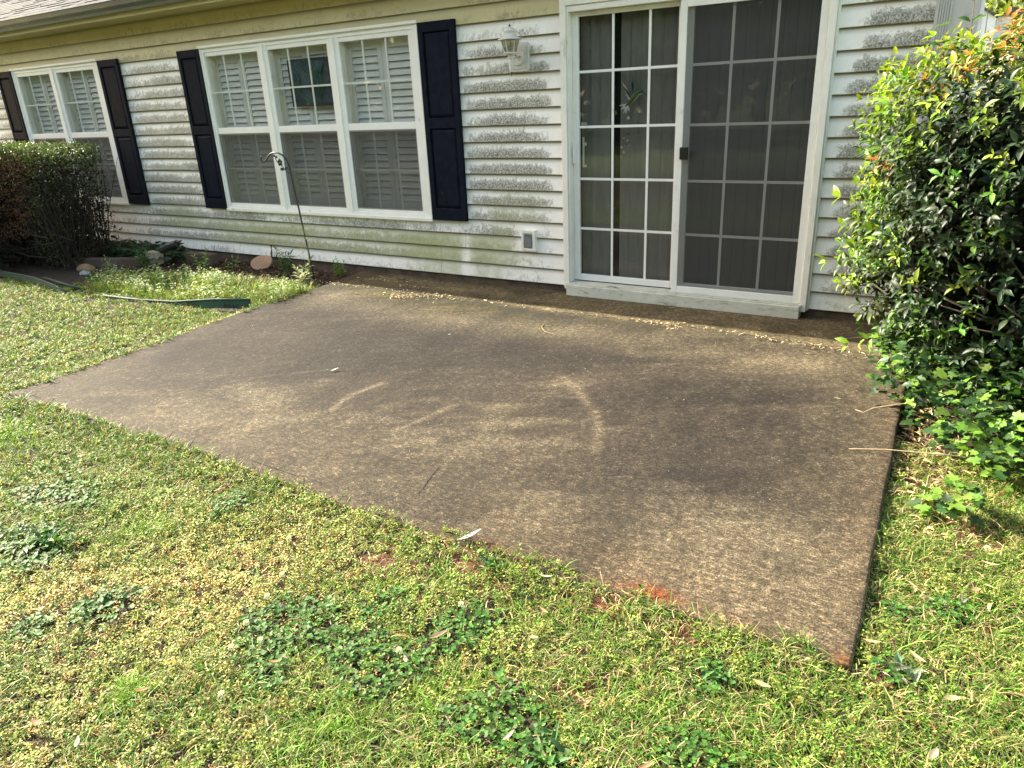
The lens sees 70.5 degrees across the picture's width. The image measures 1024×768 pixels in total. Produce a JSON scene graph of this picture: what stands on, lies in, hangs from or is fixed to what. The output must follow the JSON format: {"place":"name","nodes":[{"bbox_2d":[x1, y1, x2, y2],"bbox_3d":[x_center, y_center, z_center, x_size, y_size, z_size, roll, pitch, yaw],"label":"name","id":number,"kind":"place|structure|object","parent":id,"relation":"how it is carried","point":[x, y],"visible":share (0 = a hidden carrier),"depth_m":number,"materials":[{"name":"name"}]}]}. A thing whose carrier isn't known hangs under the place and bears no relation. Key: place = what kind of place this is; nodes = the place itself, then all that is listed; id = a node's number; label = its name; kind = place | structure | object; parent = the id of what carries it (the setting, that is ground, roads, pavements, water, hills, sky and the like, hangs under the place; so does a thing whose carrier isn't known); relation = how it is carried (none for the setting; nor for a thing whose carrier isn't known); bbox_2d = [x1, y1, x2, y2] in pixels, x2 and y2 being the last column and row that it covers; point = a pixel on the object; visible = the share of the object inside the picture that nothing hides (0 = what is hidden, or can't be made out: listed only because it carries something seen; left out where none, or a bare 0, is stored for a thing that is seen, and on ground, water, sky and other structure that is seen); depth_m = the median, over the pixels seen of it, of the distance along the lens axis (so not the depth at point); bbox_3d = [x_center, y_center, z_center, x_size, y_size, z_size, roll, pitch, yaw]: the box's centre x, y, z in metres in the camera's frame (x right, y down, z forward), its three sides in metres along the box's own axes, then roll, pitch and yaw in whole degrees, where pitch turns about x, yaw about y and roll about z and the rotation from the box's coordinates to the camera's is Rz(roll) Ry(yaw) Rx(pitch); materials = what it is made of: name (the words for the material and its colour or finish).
{"place":"outdoors","nodes":[
{"label":"outdoors","id":0,"kind":"place"},
{"bbox_2d":[228,644,233,653],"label":"clover flower","id":1,"kind":"object","parent":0,"point":[231,645],"visible":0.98,"depth_m":2.24,"materials":[{"name":"white plant"}]},
{"bbox_2d":[3,284,907,675],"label":"patio","id":2,"kind":"structure","parent":0,"point":[621,456],"depth_m":3.62,"materials":[{"name":"concrete"}]},
{"bbox_2d":[459,529,479,538],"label":"fallen leaf","id":3,"kind":"object","parent":2,"relation":"on","point":[470,534],"visible":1,"depth_m":2.75,"materials":[{"name":"white plant"}]},
{"bbox_2d":[302,277,873,357],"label":"leaf litter","id":4,"kind":"object","parent":2,"relation":"on","point":[765,336],"visible":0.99,"depth_m":5.83,"materials":[{"name":"beige plant"}]},
{"bbox_2d":[855,403,907,412],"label":"twig","id":5,"kind":"object","parent":2,"relation":"on","point":[882,406],"visible":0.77,"depth_m":3.59,"materials":[{"name":"beige wood"}]},
{"bbox_2d":[855,448,968,457],"bbox_3d":[1.752,0.305,3.164,0.508,0.046,0.016,7,24,24],"label":"twig","id":6,"kind":"object","parent":2,"relation":"on","point":[919,452],"visible":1,"depth_m":3.14,"materials":[{"name":"brown wood"}]},
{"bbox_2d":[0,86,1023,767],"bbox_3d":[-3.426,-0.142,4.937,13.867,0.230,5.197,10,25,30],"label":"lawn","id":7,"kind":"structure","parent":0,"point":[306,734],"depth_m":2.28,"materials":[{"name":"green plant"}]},
{"bbox_2d":[0,270,65,293],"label":"lawn edging","id":8,"kind":"object","parent":7,"relation":"on","point":[21,277],"visible":0.96,"depth_m":7.65,"materials":[{"name":"green plastic"}]},
{"bbox_2d":[31,719,41,724],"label":"fallen leaf","id":9,"kind":"object","parent":7,"relation":"on","point":[35,722],"visible":1,"depth_m":2.00,"materials":[{"name":"beige plant"}]},
{"bbox_2d":[12,516,75,557],"bbox_3d":[-1.867,0.608,2.920,0.220,0.076,0.203,-5,22,-7],"label":"lawn weed","id":10,"kind":"object","parent":7,"relation":"on","point":[41,540],"visible":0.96,"depth_m":2.90,"materials":[{"name":"green plant"}]},
{"bbox_2d":[0,137,122,270],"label":"boxwood hedge","id":11,"kind":"object","parent":7,"relation":"on","point":[38,222],"visible":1,"depth_m":8.06,"materials":[{"name":"green plant"}]},
{"bbox_2d":[42,276,80,288],"bbox_3d":[-4.681,-1.051,7.503,0.951,0.028,0.033,15,27,37],"label":"edging stake","id":12,"kind":"object","parent":7,"relation":"on","point":[62,283],"visible":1,"depth_m":7.44,"materials":[{"name":"green plastic"}]},
{"bbox_2d":[74,735,78,746],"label":"fallen leaf","id":13,"kind":"object","parent":7,"relation":"on","point":[76,742],"visible":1,"depth_m":1.94,"materials":[{"name":"white plant"}]},
{"bbox_2d":[79,270,90,275],"bbox_3d":[-4.655,-1.205,7.900,0.140,0.070,0.094,10,25,30],"label":"rock","id":14,"kind":"object","parent":7,"relation":"on","point":[84,272],"visible":0.84,"depth_m":7.86,"materials":[{"name":"grey stone"}]},
{"bbox_2d":[76,263,94,271],"bbox_3d":[-4.746,-1.286,8.060,0.247,0.108,0.156,10,25,30],"label":"rock","id":15,"kind":"object","parent":7,"relation":"on","point":[82,267],"visible":0.75,"depth_m":8.01,"materials":[{"name":"brown stone"}]},
{"bbox_2d":[101,255,110,271],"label":"leafy weed","id":16,"kind":"object","parent":7,"relation":"on","point":[107,262],"visible":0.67,"depth_m":7.78,"materials":[{"name":"green plant"}]},
{"bbox_2d":[62,257,149,267],"bbox_3d":[-4.567,-1.348,8.179,1.100,0.155,0.090,2,22,11],"label":"planter border","id":17,"kind":"object","parent":7,"relation":"on","point":[96,262],"visible":0.32,"depth_m":8.11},
{"bbox_2d":[79,585,134,627],"bbox_3d":[-1.431,0.756,2.516,0.150,0.037,0.204,10,25,30],"label":"lawn weed","id":18,"kind":"object","parent":7,"relation":"on","point":[106,600],"visible":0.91,"depth_m":2.53,"materials":[{"name":"green plant"}]},
{"bbox_2d":[132,249,150,268],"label":"leafy weed","id":19,"kind":"object","parent":7,"relation":"on","point":[145,257],"visible":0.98,"depth_m":7.90,"materials":[{"name":"green plant"}]},
{"bbox_2d":[85,237,198,265],"bbox_3d":[-4.408,-1.558,8.531,1.589,0.228,0.740,10,25,30],"label":"ivy","id":20,"kind":"object","parent":7,"relation":"on","point":[124,249],"visible":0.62,"depth_m":8.41,"materials":[{"name":"green plant"}]},
{"bbox_2d":[155,240,183,252],"bbox_3d":[-3.787,-1.504,7.985,0.520,0.190,0.082,7,24,24],"label":"split log","id":21,"kind":"object","parent":20,"relation":"on","point":[168,246],"visible":0.91,"depth_m":7.93,"materials":[{"name":"grey wood"}]},
{"bbox_2d":[135,687,149,690],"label":"fallen leaf","id":22,"kind":"object","parent":7,"relation":"on","point":[142,689],"visible":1,"depth_m":2.10,"materials":[{"name":"beige plant"}]},
{"bbox_2d":[146,250,165,266],"bbox_3d":[-3.976,-1.370,8.088,0.160,0.230,0.110,3,22,14],"label":"border block","id":23,"kind":"object","parent":7,"relation":"on","point":[154,254],"depth_m":8.02,"materials":[{"name":"grey stone"}]},
{"bbox_2d":[102,294,250,308],"bbox_3d":[-3.076,-0.740,6.523,1.858,0.168,0.076,7,23,23],"label":"lawn edging","id":24,"kind":"object","parent":7,"relation":"on","point":[229,303],"visible":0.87,"depth_m":6.31,"materials":[{"name":"green plastic"}]},
{"bbox_2d":[85,263,308,303],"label":"tall grass","id":25,"kind":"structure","parent":7,"relation":"on","point":[113,283],"depth_m":6.95,"materials":[{"name":"green plant"}]},
{"bbox_2d":[190,247,209,268],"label":"leafy weed","id":26,"kind":"object","parent":7,"relation":"on","point":[205,261],"visible":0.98,"depth_m":7.81,"materials":[{"name":"green plant"}]},
{"bbox_2d":[185,251,218,265],"bbox_3d":[-3.471,-1.382,8.127,0.420,0.180,0.110,9,24,27],"label":"garden block","id":27,"kind":"object","parent":7,"relation":"on","point":[213,258],"depth_m":8.05,"materials":[{"name":"grey concrete"}]},
{"bbox_2d":[217,690,224,708],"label":"clover flower","id":28,"kind":"object","parent":7,"relation":"on","point":[221,692],"visible":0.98,"depth_m":2.07,"materials":[{"name":"white plant"}]},
{"bbox_2d":[97,255,354,290],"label":"bark mulch","id":29,"kind":"object","parent":7,"relation":"on","point":[251,270],"visible":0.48,"depth_m":7.68,"materials":[{"name":"brown wood"}]},
{"bbox_2d":[225,256,241,269],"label":"leafy weed","id":30,"kind":"object","parent":29,"relation":"on","point":[231,263],"visible":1,"depth_m":7.70,"materials":[{"name":"green plant"}]},
{"bbox_2d":[301,225,310,282],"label":"flower stalk","id":31,"kind":"object","parent":29,"relation":"on","point":[308,253],"visible":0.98,"depth_m":6.87,"materials":[{"name":"green plant"}]},
{"bbox_2d":[243,619,249,636],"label":"clover flower","id":32,"kind":"object","parent":7,"relation":"on","point":[246,620],"visible":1,"depth_m":2.34,"materials":[{"name":"white plant"}]},
{"bbox_2d":[257,636,263,647],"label":"clover flower","id":33,"kind":"object","parent":7,"relation":"on","point":[260,640],"visible":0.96,"depth_m":2.27,"materials":[{"name":"white plant"}]},
{"bbox_2d":[250,255,272,269],"bbox_3d":[-2.675,-1.293,7.735,0.250,0.155,0.093,1,22,8],"label":"clay dish","id":34,"kind":"object","parent":7,"relation":"on","point":[262,262],"visible":0.97,"depth_m":7.72,"materials":[{"name":"ceramic"}]},
{"bbox_2d":[264,592,270,603],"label":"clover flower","id":35,"kind":"object","parent":7,"relation":"on","point":[268,597],"visible":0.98,"depth_m":2.47,"materials":[{"name":"white plant"}]},
{"bbox_2d":[273,244,295,275],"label":"feathery weed","id":36,"kind":"object","parent":7,"relation":"on","point":[284,263],"visible":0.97,"depth_m":7.33,"materials":[{"name":"green plant"}]},
{"bbox_2d":[260,152,315,282],"bbox_3d":[-2.128,-1.549,6.898,0.502,1.270,0.017,10,25,30],"label":"shepherd hook","id":37,"kind":"object","parent":7,"relation":"on","point":[279,161],"visible":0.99,"depth_m":6.73,"materials":[{"name":"black metal"}]},
{"bbox_2d":[291,255,315,283],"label":"leafy weed","id":38,"kind":"object","parent":7,"relation":"on","point":[304,275],"visible":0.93,"depth_m":6.91,"materials":[{"name":"green plant"}]},
{"bbox_2d":[330,256,347,277],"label":"feathery weed","id":39,"kind":"object","parent":7,"relation":"on","point":[342,272],"visible":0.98,"depth_m":7.13,"materials":[{"name":"green plant"}]},
{"bbox_2d":[395,646,401,659],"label":"clover flower","id":40,"kind":"object","parent":7,"relation":"on","point":[397,649],"visible":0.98,"depth_m":2.19,"materials":[{"name":"white plant"}]},
{"bbox_2d":[429,628,448,637],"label":"fallen leaf","id":41,"kind":"object","parent":7,"relation":"on","point":[438,634],"visible":1,"depth_m":2.27,"materials":[{"name":"beige plant"}]},
{"bbox_2d":[472,553,497,569],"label":"lawn weed","id":42,"kind":"object","parent":7,"relation":"on","point":[485,559],"visible":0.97,"depth_m":2.64,"materials":[{"name":"green plant"}]},
{"bbox_2d":[0,0,985,328],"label":"house","id":43,"kind":"structure","parent":7,"relation":"on","point":[438,138],"depth_m":5.94,"materials":[{"name":"plastic"}]},
{"bbox_2d":[9,59,129,204],"bbox_3d":[-5.446,-3.112,9.060,1.917,1.627,0.232,10,25,30],"label":"window","id":44,"kind":"structure","parent":43,"relation":"in","point":[59,102],"depth_m":8.88,"materials":[{"name":"plastic"}]},
{"bbox_2d":[286,45,333,106],"bbox_3d":[-1.894,-2.870,6.769,0.533,0.510,0.021,10,25,30],"label":"stained glass panel","id":45,"kind":"object","parent":43,"relation":"hanging from","point":[320,70],"visible":0.99,"depth_m":6.78,"materials":[{"name":"glass"}]},
{"bbox_2d":[196,20,433,221],"bbox_3d":[-1.888,-2.467,6.987,2.806,1.627,0.232,10,25,30],"label":"window","id":46,"kind":"structure","parent":43,"relation":"in","point":[364,154],"depth_m":6.86,"materials":[{"name":"plastic"}]},
{"bbox_2d":[498,23,529,75],"bbox_3d":[0.003,-2.515,5.463,0.202,0.361,0.268,10,25,30],"label":"wall lantern","id":47,"kind":"object","parent":43,"relation":"attached to","point":[518,54],"depth_m":5.51,"materials":[{"name":"white metal"}]},
{"bbox_2d":[521,229,536,251],"bbox_3d":[0.142,-1.200,6.065,0.132,0.172,0.052,10,25,30],"label":"outdoor outlet","id":48,"kind":"object","parent":43,"relation":"attached to","point":[528,240],"visible":1,"depth_m":6.05,"materials":[{"name":"grey plastic"}]},
{"bbox_2d":[619,30,646,157],"bbox_3d":[0.888,-2.164,5.291,0.228,0.982,0.039,10,25,30],"label":"hummingbird suncatcher","id":49,"kind":"object","parent":43,"relation":"hanging from","point":[633,98],"visible":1,"depth_m":5.32,"materials":[{"name":"green glass"}]},
{"bbox_2d":[559,0,841,318],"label":"patio door","id":50,"kind":"structure","parent":43,"relation":"in","point":[715,199],"depth_m":5.17,"materials":[{"name":"plastic"}]},
{"bbox_2d":[502,730,513,739],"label":"fallen leaf","id":51,"kind":"object","parent":7,"relation":"on","point":[507,735],"visible":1,"depth_m":1.90,"materials":[{"name":"white plant"}]},
{"bbox_2d":[520,720,591,767],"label":"lawn weed","id":52,"kind":"object","parent":7,"relation":"on","point":[531,762],"visible":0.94,"depth_m":1.87,"materials":[{"name":"green plant"}]},
{"bbox_2d":[638,761,654,767],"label":"fallen leaf","id":53,"kind":"object","parent":7,"relation":"on","point":[646,765],"visible":1,"depth_m":1.78,"materials":[{"name":"beige plant"}]},
{"bbox_2d":[702,661,737,685],"bbox_3d":[0.596,0.831,2.077,0.097,0.033,0.104,3,22,14],"label":"lawn weed","id":54,"kind":"object","parent":7,"relation":"on","point":[723,676],"visible":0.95,"depth_m":2.07,"materials":[{"name":"green plant"}]},
{"bbox_2d":[753,679,770,686],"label":"fallen leaf","id":55,"kind":"object","parent":7,"relation":"on","point":[761,683],"visible":1,"depth_m":2.01,"materials":[{"name":"beige plant"}]},
{"bbox_2d":[863,638,880,642],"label":"fallen leaf","id":56,"kind":"object","parent":7,"relation":"on","point":[870,640],"visible":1,"depth_m":2.15,"materials":[{"name":"beige plant"}]},
{"bbox_2d":[879,596,923,626],"bbox_3d":[1.245,0.727,2.315,0.109,0.032,0.131,-18,26,-35],"label":"lawn weed","id":57,"kind":"object","parent":7,"relation":"on","point":[893,606],"visible":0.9,"depth_m":2.32,"materials":[{"name":"green plant"}]},
{"bbox_2d":[878,650,926,684],"bbox_3d":[1.099,0.815,2.058,0.144,0.046,0.111,-11,23,-21],"label":"lawn weed","id":58,"kind":"object","parent":7,"relation":"on","point":[899,667],"visible":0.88,"depth_m":2.06,"materials":[{"name":"green plant"}]},
{"bbox_2d":[910,650,925,661],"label":"fallen leaf","id":59,"kind":"object","parent":7,"relation":"on","point":[915,655],"visible":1,"depth_m":2.09,"materials":[{"name":"beige plant"}]},
{"bbox_2d":[815,0,1023,414],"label":"evergreen shrub","id":60,"kind":"object","parent":7,"relation":"on","point":[958,258],"visible":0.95,"depth_m":3.41,"materials":[{"name":"green plant"}]},
{"bbox_2d":[921,475,928,504],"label":"twig","id":61,"kind":"object","parent":7,"relation":"on","point":[924,490],"visible":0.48,"depth_m":2.95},
{"bbox_2d":[929,748,938,757],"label":"fallen leaf","id":62,"kind":"object","parent":7,"relation":"on","point":[934,753],"visible":1,"depth_m":1.79,"materials":[{"name":"beige plant"}]},
{"bbox_2d":[865,388,1009,673],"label":"leaf litter","id":63,"kind":"object","parent":7,"relation":"on","point":[909,428],"visible":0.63,"depth_m":3.09,"materials":[{"name":"brown plant"}]},
{"bbox_2d":[860,306,1023,526],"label":"ivy","id":64,"kind":"object","parent":7,"relation":"on","point":[966,424],"visible":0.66,"depth_m":3.28,"materials":[{"name":"green plant"}]},
{"bbox_2d":[921,591,974,616],"bbox_3d":[1.406,0.717,2.341,0.153,0.034,0.120,0,21,6],"label":"lawn weed","id":65,"kind":"object","parent":7,"relation":"on","point":[962,599],"visible":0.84,"depth_m":2.35,"materials":[{"name":"green plant"}]},
{"bbox_2d":[943,695,959,699],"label":"fallen leaf","id":66,"kind":"object","parent":7,"relation":"on","point":[951,697],"visible":1,"depth_m":1.95,"materials":[{"name":"beige plant"}]},
{"bbox_2d":[970,587,980,590],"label":"fallen leaf","id":67,"kind":"object","parent":7,"relation":"on","point":[975,589],"visible":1,"depth_m":2.38,"materials":[{"name":"beige plant"}]},
{"bbox_2d":[981,0,1023,105],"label":"leafy tree","id":68,"kind":"object","parent":7,"relation":"on","point":[992,5],"visible":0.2,"depth_m":28.30,"materials":[{"name":"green plant"}]},
{"bbox_2d":[329,271,909,358],"bbox_3d":[0.433,-0.545,5.782,4.909,0.208,0.698,10,25,30],"label":"patio strip","id":69,"kind":"object","parent":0,"point":[823,332],"visible":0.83,"depth_m":5.43,"materials":[{"name":"concrete"}]},
{"bbox_2d":[967,6,1023,107],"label":"neighbor house","id":70,"kind":"structure","parent":0,"point":[991,21],"depth_m":21.11,"materials":[{"name":"white"}]},
{"bbox_2d":[988,40,1011,84],"label":"sky","id":71,"kind":"structure","parent":0,"point":[1007,57],"materials":[{"name":"white"}]}
]}

